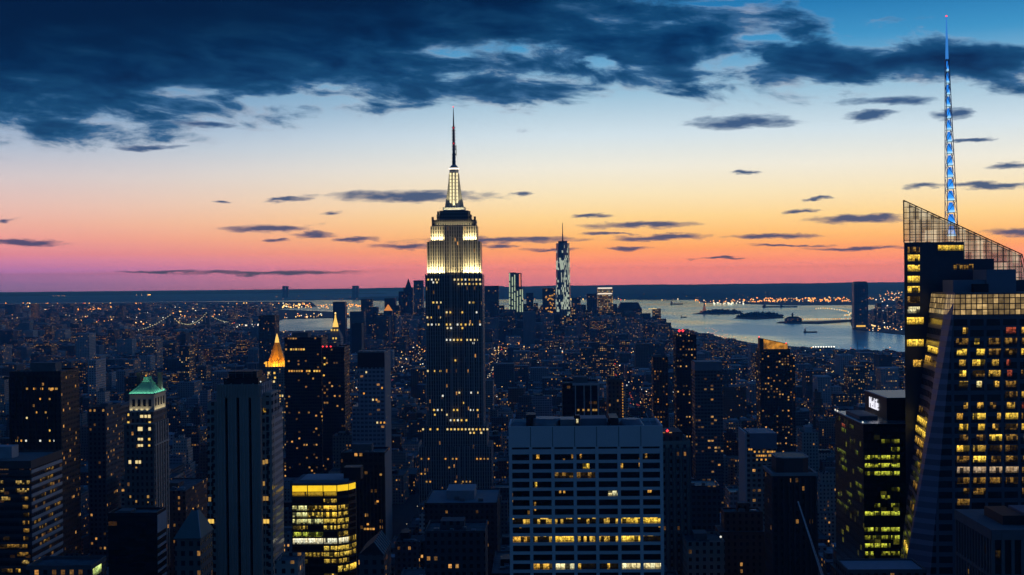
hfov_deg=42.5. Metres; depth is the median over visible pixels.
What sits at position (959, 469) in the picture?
window
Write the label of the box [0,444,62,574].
striped office block
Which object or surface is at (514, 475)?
window
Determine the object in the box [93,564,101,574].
window
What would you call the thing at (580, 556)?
window
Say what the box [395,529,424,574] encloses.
dark building
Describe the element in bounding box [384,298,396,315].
downtown tower
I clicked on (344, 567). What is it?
window
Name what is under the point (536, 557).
window
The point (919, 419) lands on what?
window
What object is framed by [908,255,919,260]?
window
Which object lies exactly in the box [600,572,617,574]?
window
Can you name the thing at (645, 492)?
window
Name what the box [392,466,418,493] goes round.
dark building
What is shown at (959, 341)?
window
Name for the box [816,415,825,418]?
glass building
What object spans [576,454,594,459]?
window
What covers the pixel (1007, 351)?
window
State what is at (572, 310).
downtown tower
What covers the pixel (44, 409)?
brown tower
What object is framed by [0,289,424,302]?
sea
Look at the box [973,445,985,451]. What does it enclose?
window
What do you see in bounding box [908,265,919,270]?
window
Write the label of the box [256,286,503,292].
hills
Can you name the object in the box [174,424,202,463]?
teal building
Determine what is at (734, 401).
brick building
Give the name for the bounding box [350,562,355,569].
window
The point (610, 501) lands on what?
window
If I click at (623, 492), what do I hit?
window
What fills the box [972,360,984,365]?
window
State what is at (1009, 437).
window
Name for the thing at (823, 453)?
pale building
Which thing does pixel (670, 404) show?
brick building
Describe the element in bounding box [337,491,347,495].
window
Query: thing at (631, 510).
window
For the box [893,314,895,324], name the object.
shore tower
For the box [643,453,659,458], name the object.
window
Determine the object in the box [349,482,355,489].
window
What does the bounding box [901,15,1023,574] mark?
glass skyscraper
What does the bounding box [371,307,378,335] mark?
downtown tower
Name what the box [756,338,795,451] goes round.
glowing crown tower
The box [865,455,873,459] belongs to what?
window
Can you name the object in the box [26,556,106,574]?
lit corner block
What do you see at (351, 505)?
window
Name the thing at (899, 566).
pale roofed block
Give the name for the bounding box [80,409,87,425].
grey building
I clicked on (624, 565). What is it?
window
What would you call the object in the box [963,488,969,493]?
window
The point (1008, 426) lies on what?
window
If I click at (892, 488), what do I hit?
window
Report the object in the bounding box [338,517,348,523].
window
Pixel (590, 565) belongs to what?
window
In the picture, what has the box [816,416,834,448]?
brown building
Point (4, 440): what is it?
apartment building
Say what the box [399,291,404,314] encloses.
downtown tower
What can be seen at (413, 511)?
road
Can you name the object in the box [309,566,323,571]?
window
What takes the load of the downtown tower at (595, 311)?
on the land at (399, 511)
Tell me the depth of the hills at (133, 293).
29019.35 m
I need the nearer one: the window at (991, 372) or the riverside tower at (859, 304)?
the window at (991, 372)
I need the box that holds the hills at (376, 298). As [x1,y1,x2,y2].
[333,296,424,300]
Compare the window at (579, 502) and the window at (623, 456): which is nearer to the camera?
the window at (623, 456)
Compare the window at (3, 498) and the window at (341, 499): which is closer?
the window at (3, 498)
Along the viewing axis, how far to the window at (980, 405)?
555.72 m
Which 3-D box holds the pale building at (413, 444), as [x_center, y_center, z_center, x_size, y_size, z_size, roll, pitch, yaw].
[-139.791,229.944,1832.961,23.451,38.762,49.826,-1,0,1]
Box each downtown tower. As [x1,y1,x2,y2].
[258,315,279,374]
[333,302,346,344]
[350,311,365,350]
[351,323,363,353]
[361,299,372,333]
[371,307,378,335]
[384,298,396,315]
[384,305,393,340]
[394,305,400,315]
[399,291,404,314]
[403,279,413,313]
[414,280,423,311]
[484,286,498,316]
[499,305,503,312]
[509,272,522,311]
[526,293,533,308]
[534,303,537,314]
[536,314,560,326]
[542,288,555,314]
[562,315,576,324]
[570,307,575,314]
[571,297,580,315]
[581,305,585,313]
[585,311,617,317]
[586,294,596,311]
[592,307,598,316]
[597,287,612,311]
[617,302,641,313]
[642,313,650,319]
[649,308,660,322]
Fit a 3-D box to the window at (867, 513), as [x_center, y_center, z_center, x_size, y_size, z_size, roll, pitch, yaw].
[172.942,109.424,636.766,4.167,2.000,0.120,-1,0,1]
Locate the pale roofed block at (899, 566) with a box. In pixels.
[836,558,926,574]
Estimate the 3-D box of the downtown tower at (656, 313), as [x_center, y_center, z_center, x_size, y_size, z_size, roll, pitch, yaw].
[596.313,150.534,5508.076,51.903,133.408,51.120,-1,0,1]
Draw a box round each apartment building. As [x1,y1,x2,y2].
[0,434,8,444]
[80,465,87,485]
[350,400,357,412]
[391,428,403,436]
[403,403,416,412]
[489,430,503,455]
[491,423,506,431]
[492,551,509,574]
[599,398,606,417]
[628,407,646,417]
[723,428,738,455]
[729,416,756,428]
[746,402,753,414]
[825,407,836,417]
[827,441,834,449]
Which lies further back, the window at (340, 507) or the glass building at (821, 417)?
the glass building at (821, 417)
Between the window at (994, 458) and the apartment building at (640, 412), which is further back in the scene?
the apartment building at (640, 412)
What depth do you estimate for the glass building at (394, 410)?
2134.40 m
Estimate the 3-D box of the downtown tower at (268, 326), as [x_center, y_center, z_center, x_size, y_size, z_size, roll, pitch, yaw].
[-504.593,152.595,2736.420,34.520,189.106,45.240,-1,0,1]
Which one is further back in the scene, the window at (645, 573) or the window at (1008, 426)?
the window at (1008, 426)
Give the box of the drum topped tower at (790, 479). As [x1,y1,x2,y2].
[762,452,817,574]
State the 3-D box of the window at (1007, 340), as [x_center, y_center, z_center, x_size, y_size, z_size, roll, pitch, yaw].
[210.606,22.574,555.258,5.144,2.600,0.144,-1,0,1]
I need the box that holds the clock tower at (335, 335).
[328,312,342,344]
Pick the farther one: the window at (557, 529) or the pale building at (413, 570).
the pale building at (413, 570)
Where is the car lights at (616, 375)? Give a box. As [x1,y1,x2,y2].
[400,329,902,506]
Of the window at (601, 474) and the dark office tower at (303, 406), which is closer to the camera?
the window at (601, 474)
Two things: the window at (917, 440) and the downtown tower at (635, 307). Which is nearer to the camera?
the window at (917, 440)
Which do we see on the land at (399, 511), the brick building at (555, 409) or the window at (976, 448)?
the brick building at (555, 409)
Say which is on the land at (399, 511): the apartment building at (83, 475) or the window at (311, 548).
the apartment building at (83, 475)
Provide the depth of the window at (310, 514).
643.08 m
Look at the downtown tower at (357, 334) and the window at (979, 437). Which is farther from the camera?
the downtown tower at (357, 334)
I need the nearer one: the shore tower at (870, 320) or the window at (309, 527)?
the window at (309, 527)
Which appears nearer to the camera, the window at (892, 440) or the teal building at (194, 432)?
the window at (892, 440)
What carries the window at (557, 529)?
in the office block at (586, 494)
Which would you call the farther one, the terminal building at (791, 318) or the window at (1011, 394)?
the terminal building at (791, 318)
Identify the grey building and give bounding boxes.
[0,376,9,415]
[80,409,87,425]
[81,486,88,512]
[283,481,293,500]
[284,526,291,551]
[329,468,340,473]
[391,414,398,421]
[391,419,406,429]
[392,447,411,467]
[392,468,408,503]
[396,396,415,406]
[396,404,419,414]
[500,534,509,550]
[669,413,673,427]
[723,418,741,437]
[797,425,818,477]
[817,467,835,546]
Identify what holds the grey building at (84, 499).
on the land at (399, 511)
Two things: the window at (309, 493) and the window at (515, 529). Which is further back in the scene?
the window at (309, 493)
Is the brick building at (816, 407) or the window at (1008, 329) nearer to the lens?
the window at (1008, 329)
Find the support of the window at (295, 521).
in the lit office block at (324, 526)
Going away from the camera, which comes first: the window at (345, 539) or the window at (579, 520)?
the window at (579, 520)
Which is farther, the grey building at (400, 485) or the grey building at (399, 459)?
the grey building at (399, 459)
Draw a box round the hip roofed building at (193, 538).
[174,507,213,574]
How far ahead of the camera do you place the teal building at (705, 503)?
810.52 m
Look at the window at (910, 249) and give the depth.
595.62 m
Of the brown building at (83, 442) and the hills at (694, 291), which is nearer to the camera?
the brown building at (83, 442)
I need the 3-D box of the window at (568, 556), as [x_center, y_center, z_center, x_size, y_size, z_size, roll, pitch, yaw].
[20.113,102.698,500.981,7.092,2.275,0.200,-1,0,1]
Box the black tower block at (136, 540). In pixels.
[108,507,166,574]
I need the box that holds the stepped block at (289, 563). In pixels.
[274,552,304,574]
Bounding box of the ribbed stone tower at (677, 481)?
[663,428,691,574]
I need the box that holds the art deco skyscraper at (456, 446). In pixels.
[419,106,493,512]
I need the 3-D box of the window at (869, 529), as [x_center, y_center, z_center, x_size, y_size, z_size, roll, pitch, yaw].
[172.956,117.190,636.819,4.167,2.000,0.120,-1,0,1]
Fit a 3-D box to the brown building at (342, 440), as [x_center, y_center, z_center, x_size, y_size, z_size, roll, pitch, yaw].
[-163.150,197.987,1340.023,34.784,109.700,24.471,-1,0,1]
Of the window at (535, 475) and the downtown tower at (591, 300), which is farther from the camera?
the downtown tower at (591, 300)
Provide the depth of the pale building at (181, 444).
1596.04 m
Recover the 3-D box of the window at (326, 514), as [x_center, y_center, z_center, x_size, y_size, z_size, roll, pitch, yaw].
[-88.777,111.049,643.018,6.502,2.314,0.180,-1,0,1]
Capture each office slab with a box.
[87,402,120,567]
[120,401,129,476]
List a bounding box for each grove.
[701,309,742,312]
[736,311,783,316]
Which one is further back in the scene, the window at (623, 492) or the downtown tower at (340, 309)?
the downtown tower at (340, 309)
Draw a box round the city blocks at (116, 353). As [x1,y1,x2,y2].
[0,302,904,574]
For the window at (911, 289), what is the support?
in the glass skyscraper at (964, 371)
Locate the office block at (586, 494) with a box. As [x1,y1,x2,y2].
[508,412,663,574]
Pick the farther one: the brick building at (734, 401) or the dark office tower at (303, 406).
the brick building at (734, 401)
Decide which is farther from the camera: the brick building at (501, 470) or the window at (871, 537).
the brick building at (501, 470)
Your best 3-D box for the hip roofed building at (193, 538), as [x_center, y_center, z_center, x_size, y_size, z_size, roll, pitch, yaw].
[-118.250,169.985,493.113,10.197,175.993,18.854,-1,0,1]
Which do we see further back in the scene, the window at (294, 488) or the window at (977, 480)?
the window at (294, 488)
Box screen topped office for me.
[738,427,776,525]
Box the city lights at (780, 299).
[12,290,901,403]
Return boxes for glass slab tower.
[352,348,392,540]
[691,360,723,511]
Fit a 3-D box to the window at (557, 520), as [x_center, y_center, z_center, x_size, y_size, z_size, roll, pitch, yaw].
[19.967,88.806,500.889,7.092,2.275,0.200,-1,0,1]
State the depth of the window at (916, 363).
595.91 m
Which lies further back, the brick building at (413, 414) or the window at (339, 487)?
the brick building at (413, 414)
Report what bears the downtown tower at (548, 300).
on the land at (399, 511)
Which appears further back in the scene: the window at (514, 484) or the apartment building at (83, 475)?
the apartment building at (83, 475)
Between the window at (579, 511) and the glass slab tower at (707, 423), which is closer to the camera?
the window at (579, 511)
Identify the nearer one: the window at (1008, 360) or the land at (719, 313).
the window at (1008, 360)
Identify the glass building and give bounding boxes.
[169,454,190,477]
[186,395,199,407]
[199,388,210,425]
[391,408,398,415]
[529,394,551,415]
[725,486,738,507]
[735,475,738,485]
[805,419,812,428]
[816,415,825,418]
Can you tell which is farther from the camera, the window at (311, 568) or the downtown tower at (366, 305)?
the downtown tower at (366, 305)
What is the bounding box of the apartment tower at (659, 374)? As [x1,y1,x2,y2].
[651,354,668,427]
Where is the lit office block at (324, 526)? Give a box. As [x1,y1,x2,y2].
[291,465,362,574]
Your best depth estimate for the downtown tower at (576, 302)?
5695.62 m
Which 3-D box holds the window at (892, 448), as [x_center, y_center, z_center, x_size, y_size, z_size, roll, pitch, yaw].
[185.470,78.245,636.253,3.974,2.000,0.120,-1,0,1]
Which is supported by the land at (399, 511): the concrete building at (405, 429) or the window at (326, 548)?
the concrete building at (405, 429)
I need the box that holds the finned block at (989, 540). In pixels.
[954,505,1023,574]
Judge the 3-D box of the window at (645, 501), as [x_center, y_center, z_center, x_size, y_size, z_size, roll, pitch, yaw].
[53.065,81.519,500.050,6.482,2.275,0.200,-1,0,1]
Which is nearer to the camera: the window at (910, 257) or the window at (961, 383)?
the window at (961, 383)
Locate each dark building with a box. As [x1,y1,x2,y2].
[79,395,95,410]
[167,404,179,432]
[190,403,205,425]
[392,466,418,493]
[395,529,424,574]
[407,418,426,442]
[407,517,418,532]
[424,517,487,574]
[516,394,533,418]
[664,566,677,574]
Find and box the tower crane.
[797,501,822,574]
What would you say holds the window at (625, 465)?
in the office block at (586, 494)
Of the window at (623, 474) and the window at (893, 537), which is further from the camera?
the window at (893, 537)
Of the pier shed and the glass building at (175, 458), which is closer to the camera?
the glass building at (175, 458)
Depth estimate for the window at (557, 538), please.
500.83 m
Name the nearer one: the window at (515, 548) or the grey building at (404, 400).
the window at (515, 548)
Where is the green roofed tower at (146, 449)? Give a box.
[123,372,169,574]
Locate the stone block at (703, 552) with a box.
[682,530,724,574]
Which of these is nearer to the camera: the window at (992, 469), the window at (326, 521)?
the window at (992, 469)
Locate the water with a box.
[0,299,904,351]
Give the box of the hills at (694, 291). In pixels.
[499,282,903,299]
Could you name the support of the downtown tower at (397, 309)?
on the land at (399, 511)
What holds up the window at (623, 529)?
in the office block at (586, 494)
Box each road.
[391,358,422,382]
[393,358,498,536]
[614,371,649,417]
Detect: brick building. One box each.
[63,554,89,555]
[80,460,87,465]
[81,511,88,553]
[169,478,207,574]
[195,442,208,496]
[391,434,401,449]
[399,412,405,419]
[406,409,426,421]
[494,454,508,482]
[494,481,504,487]
[508,384,524,413]
[553,405,561,415]
[668,400,673,411]
[715,501,764,574]
[723,384,746,417]
[809,389,824,428]
[818,529,829,546]
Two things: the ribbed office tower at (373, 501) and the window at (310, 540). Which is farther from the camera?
the ribbed office tower at (373, 501)
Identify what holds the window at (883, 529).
in the glass office tower at (870, 458)
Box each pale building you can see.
[96,388,109,403]
[171,435,194,477]
[179,401,185,410]
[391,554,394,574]
[400,567,424,574]
[401,437,421,451]
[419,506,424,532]
[493,451,504,458]
[498,408,512,421]
[502,431,507,450]
[796,426,802,448]
[818,449,834,468]
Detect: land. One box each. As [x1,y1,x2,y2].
[16,302,848,534]
[613,293,903,304]
[695,312,741,314]
[733,316,783,319]
[777,319,850,323]
[850,303,904,334]
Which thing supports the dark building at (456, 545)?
on the land at (399, 511)
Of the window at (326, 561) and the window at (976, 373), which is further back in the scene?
the window at (326, 561)
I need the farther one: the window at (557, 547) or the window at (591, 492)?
the window at (557, 547)
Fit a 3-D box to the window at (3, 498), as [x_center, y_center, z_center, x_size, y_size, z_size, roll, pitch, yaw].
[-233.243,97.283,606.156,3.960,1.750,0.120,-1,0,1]
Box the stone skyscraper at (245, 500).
[207,360,283,574]
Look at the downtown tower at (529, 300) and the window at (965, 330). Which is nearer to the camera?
the window at (965, 330)
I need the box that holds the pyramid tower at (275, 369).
[264,334,285,451]
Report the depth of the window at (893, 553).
636.52 m
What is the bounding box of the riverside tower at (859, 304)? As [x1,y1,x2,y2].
[852,281,867,327]
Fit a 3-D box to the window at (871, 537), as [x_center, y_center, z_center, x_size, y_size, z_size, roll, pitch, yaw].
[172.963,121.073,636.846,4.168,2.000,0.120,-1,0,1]
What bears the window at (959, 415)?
in the glass skyscraper at (964, 371)
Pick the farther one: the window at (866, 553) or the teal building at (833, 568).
the teal building at (833, 568)
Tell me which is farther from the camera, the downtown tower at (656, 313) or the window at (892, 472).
the downtown tower at (656, 313)
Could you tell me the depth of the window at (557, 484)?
500.71 m
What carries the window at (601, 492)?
in the office block at (586, 494)
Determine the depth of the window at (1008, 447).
555.45 m
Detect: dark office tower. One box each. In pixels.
[284,332,327,476]
[322,342,349,473]
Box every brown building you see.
[80,424,87,460]
[166,399,180,411]
[332,429,351,467]
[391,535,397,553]
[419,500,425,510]
[491,414,508,427]
[500,495,509,536]
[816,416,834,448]
[819,456,834,470]
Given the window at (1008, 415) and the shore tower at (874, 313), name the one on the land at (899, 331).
the shore tower at (874, 313)
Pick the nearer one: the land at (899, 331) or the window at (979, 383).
the window at (979, 383)
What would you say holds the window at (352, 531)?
in the lit office block at (324, 526)
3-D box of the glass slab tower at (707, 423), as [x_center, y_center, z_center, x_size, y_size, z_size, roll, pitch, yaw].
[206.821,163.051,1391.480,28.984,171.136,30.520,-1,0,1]
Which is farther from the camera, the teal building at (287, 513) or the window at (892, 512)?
the teal building at (287, 513)
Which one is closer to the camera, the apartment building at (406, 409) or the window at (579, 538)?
the window at (579, 538)
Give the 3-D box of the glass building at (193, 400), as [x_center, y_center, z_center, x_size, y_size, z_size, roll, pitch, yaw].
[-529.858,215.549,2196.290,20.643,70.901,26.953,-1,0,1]
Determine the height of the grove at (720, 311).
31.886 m
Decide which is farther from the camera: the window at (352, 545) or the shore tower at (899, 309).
the shore tower at (899, 309)
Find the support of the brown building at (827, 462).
on the land at (399, 511)
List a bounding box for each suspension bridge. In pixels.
[138,313,229,330]
[258,286,385,297]
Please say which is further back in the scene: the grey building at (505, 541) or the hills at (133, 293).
the hills at (133, 293)
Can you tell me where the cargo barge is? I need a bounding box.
[803,327,816,332]
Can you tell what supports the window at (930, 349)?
in the glass skyscraper at (964, 371)
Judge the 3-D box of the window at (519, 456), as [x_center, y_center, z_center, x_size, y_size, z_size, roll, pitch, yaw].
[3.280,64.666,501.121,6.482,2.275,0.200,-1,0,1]
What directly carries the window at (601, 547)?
in the office block at (586, 494)
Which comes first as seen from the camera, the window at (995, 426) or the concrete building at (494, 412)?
the window at (995, 426)
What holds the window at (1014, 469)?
in the glass skyscraper at (964, 371)
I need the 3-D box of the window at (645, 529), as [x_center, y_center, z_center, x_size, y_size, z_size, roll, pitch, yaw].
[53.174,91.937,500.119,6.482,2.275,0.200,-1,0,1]
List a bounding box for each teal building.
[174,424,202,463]
[284,501,291,525]
[495,483,508,516]
[691,479,719,530]
[796,407,804,426]
[827,547,835,574]
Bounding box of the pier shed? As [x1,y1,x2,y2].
[810,346,834,349]
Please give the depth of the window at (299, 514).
643.24 m
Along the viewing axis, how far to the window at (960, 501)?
556.13 m
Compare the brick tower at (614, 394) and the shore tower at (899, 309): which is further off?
the shore tower at (899, 309)
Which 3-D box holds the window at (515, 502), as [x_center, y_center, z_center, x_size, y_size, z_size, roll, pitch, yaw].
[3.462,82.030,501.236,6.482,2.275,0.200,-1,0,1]
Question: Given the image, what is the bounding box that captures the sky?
[0,0,1023,291]
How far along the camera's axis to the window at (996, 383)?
555.45 m
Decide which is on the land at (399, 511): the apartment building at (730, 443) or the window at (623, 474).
the apartment building at (730, 443)
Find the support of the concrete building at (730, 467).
on the land at (399, 511)
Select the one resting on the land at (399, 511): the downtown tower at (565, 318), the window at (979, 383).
the downtown tower at (565, 318)
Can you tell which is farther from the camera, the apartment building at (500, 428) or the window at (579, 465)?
the apartment building at (500, 428)
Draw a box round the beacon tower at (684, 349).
[673,329,696,477]
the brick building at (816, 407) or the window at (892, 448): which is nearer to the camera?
the window at (892, 448)
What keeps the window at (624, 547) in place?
in the office block at (586, 494)
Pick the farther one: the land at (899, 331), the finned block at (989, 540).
the land at (899, 331)
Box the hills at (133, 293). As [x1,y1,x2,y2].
[0,290,257,296]
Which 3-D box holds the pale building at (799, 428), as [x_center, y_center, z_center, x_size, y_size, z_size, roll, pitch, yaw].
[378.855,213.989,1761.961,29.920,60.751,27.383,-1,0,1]
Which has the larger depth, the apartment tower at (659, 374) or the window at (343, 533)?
the apartment tower at (659, 374)
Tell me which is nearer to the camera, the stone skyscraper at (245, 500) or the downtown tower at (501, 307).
the stone skyscraper at (245, 500)
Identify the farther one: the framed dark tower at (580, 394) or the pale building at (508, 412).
the pale building at (508, 412)
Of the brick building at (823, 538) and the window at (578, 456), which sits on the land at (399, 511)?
the brick building at (823, 538)
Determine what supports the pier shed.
on the land at (399, 511)
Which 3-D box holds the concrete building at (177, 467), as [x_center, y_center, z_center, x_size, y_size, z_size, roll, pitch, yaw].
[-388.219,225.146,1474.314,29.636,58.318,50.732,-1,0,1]
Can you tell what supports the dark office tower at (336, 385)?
on the land at (399, 511)
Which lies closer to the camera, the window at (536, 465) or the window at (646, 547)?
the window at (646, 547)
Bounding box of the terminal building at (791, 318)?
[784,313,801,321]
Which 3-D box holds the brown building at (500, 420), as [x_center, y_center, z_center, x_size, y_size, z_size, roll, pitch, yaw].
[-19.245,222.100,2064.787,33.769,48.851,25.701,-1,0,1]
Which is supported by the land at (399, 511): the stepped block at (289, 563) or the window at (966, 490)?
the stepped block at (289, 563)
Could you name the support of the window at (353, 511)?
in the lit office block at (324, 526)
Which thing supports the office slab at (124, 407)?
on the land at (399, 511)
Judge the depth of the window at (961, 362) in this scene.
555.72 m
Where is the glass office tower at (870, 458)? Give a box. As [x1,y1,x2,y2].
[835,390,905,558]
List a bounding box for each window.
[0,544,26,547]
[2,497,9,500]
[2,569,12,572]
[16,481,29,483]
[16,488,28,491]
[17,552,27,555]
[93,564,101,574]
[292,486,306,491]
[292,492,306,495]
[292,499,306,502]
[293,506,306,510]
[293,512,306,516]
[293,519,306,523]
[293,526,306,529]
[293,532,307,536]
[293,538,307,543]
[293,546,307,550]
[308,486,322,491]
[308,492,322,495]
[308,499,322,502]
[308,506,322,510]
[308,512,322,516]
[308,519,322,523]
[308,526,322,529]
[308,532,322,536]
[308,538,322,543]
[309,546,322,550]
[309,553,322,556]
[309,559,322,563]
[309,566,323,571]
[323,485,335,491]
[323,492,336,495]
[324,499,336,502]
[324,506,336,509]
[324,512,336,516]
[324,519,336,523]
[324,526,336,529]
[324,532,336,536]
[324,538,336,543]
[324,546,336,550]
[324,552,336,556]
[324,559,336,563]
[324,566,336,571]
[337,484,347,490]
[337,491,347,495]
[337,498,347,502]
[338,504,347,509]
[338,511,348,516]
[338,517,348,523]
[338,524,348,528]
[338,530,348,536]
[338,537,348,543]
[338,545,348,550]
[338,551,348,556]
[338,557,348,562]
[338,565,348,571]
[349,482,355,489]
[349,502,355,508]
[349,509,355,514]
[349,515,355,521]
[349,528,355,534]
[349,534,355,541]
[349,542,355,548]
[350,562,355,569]
[512,454,528,459]
[512,464,528,468]
[512,473,528,478]
[512,482,528,487]
[512,491,529,496]
[513,500,529,505]
[513,509,529,514]
[513,518,529,523]
[513,527,529,532]
[513,536,529,541]
[513,546,529,550]
[513,555,529,559]
[513,564,529,569]
[513,573,529,574]
[532,454,550,459]
[533,463,550,468]
[533,473,550,477]
[533,482,550,487]
[533,491,551,496]
[533,500,551,505]
[533,509,551,514]
[533,518,551,523]
[533,527,551,532]
[533,536,551,541]
[533,545,551,550]
[533,555,551,559]
[534,564,551,568]
[534,573,551,574]
[554,454,572,459]
[555,463,572,468]
[555,472,572,477]
[555,481,572,486]
[555,491,573,495]
[555,500,573,505]
[555,509,573,514]
[555,518,573,523]
[555,527,573,532]
[555,536,573,541]
[555,545,573,550]
[555,554,573,559]
[556,564,573,568]
[556,573,573,574]
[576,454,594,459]
[577,463,594,468]
[577,472,594,477]
[577,481,594,486]
[577,490,595,495]
[577,500,595,504]
[577,509,595,514]
[577,518,595,523]
[577,527,595,532]
[577,536,595,541]
[577,545,595,550]
[577,554,595,559]
[578,563,595,568]
[578,573,595,574]
[598,454,616,459]
[599,463,616,468]
[599,472,616,477]
[599,481,616,486]
[599,490,617,495]
[599,499,617,504]
[599,509,617,513]
[599,518,617,523]
[599,527,617,532]
[599,536,617,541]
[599,545,617,550]
[600,554,617,559]
[600,563,617,568]
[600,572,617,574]
[621,454,638,459]
[621,463,638,468]
[621,472,638,477]
[621,481,639,486]
[621,490,639,495]
[621,499,639,504]
[621,508,639,513]
[621,518,639,522]
[621,527,639,532]
[621,536,639,541]
[621,545,639,550]
[622,554,639,559]
[622,563,639,568]
[622,572,639,574]
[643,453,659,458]
[643,463,659,468]
[643,472,659,477]
[643,481,659,486]
[643,490,659,495]
[643,499,659,504]
[643,508,659,513]
[643,517,659,522]
[643,527,659,531]
[643,536,660,541]
[644,545,660,550]
[644,554,660,559]
[644,563,660,568]
[644,572,660,574]
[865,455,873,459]
[865,463,873,467]
[865,471,873,475]
[865,511,873,515]
[865,527,873,531]
[865,535,873,539]
[865,543,873,547]
[865,551,873,555]
[881,439,889,442]
[881,455,889,458]
[881,463,889,466]
[881,471,889,474]
[881,495,889,499]
[881,511,889,515]
[881,527,889,531]
[881,535,889,539]
[881,543,889,547]
[881,551,889,555]
[891,439,899,442]
[891,447,899,450]
[891,455,899,458]
[891,463,899,466]
[891,471,899,474]
[891,487,899,490]
[891,503,899,506]
[891,511,899,515]
[891,527,899,531]
[891,535,899,539]
[891,551,899,555]
[904,539,907,553]
[907,317,923,323]
[907,339,923,345]
[908,247,919,252]
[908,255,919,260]
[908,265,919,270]
[908,276,919,281]
[908,286,919,292]
[908,296,919,302]
[908,307,919,312]
[913,360,921,366]
[915,425,925,438]
[915,436,922,447]
[916,449,921,458]
[917,415,926,427]
[925,355,929,362]
[927,345,937,353]
[956,338,967,344]
[957,349,966,354]
[957,413,962,419]
[957,445,969,451]
[957,456,968,461]
[957,467,969,472]
[957,478,968,483]
[957,499,969,504]
[959,360,965,365]
[959,370,965,376]
[959,381,967,386]
[959,424,967,429]
[959,435,967,440]
[963,328,967,333]
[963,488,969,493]
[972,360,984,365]
[972,370,984,376]
[973,413,985,418]
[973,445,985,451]
[973,456,985,461]
[973,467,985,472]
[973,477,985,483]
[973,488,985,493]
[976,349,984,354]
[976,381,981,386]
[976,435,985,440]
[977,402,983,408]
[978,424,984,429]
[989,338,1000,343]
[989,349,1000,354]
[989,370,1001,375]
[989,434,1001,440]
[989,445,1001,450]
[990,402,996,408]
[990,467,1001,472]
[990,477,1001,483]
[991,456,1000,461]
[992,359,998,365]
[992,424,998,429]
[993,381,998,386]
[995,551,999,557]
[1005,338,1016,343]
[1005,349,1016,354]
[1005,381,1016,386]
[1005,391,1017,397]
[1005,413,1017,418]
[1005,424,1017,429]
[1006,327,1015,332]
[1006,359,1010,365]
[1006,434,1017,440]
[1006,445,1017,450]
[1006,456,1017,461]
[1006,466,1018,472]
[1006,477,1017,482]
[1007,370,1011,375]
[1007,402,1014,407]
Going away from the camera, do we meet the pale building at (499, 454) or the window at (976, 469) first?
the window at (976, 469)
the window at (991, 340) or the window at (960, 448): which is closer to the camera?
the window at (991, 340)
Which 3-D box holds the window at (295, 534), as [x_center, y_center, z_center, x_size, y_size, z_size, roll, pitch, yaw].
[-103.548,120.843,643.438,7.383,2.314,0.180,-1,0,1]
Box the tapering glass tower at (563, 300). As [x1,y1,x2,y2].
[556,223,570,316]
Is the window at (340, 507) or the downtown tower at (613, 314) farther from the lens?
the downtown tower at (613, 314)
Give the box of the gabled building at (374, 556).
[358,530,390,574]
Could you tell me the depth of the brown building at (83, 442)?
1597.89 m
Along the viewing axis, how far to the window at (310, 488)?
643.08 m
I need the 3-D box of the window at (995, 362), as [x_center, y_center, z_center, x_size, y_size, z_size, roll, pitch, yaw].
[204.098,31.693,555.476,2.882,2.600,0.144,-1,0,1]
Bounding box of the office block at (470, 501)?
[424,484,500,574]
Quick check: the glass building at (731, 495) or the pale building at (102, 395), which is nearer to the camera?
the glass building at (731, 495)
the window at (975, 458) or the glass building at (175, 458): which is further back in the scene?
the glass building at (175, 458)
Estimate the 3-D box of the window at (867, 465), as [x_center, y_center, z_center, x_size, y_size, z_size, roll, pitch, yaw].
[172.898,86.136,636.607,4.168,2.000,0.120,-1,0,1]
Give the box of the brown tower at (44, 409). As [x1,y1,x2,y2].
[9,362,80,553]
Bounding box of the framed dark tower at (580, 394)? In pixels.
[562,375,598,418]
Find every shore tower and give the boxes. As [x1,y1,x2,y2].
[868,317,872,323]
[872,309,876,324]
[876,303,881,324]
[882,312,886,324]
[886,307,892,323]
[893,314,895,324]
[896,298,902,320]
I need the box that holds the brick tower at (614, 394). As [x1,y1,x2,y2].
[606,376,623,417]
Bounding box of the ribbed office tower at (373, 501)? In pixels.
[340,443,390,574]
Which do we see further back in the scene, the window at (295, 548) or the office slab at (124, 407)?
the office slab at (124, 407)
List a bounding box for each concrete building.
[0,414,8,424]
[0,426,6,435]
[120,468,183,506]
[169,463,184,477]
[180,407,191,424]
[404,422,407,436]
[485,378,494,417]
[490,409,498,421]
[495,406,507,409]
[622,384,627,417]
[723,455,738,484]
[723,484,735,507]
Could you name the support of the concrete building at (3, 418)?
on the land at (399, 511)

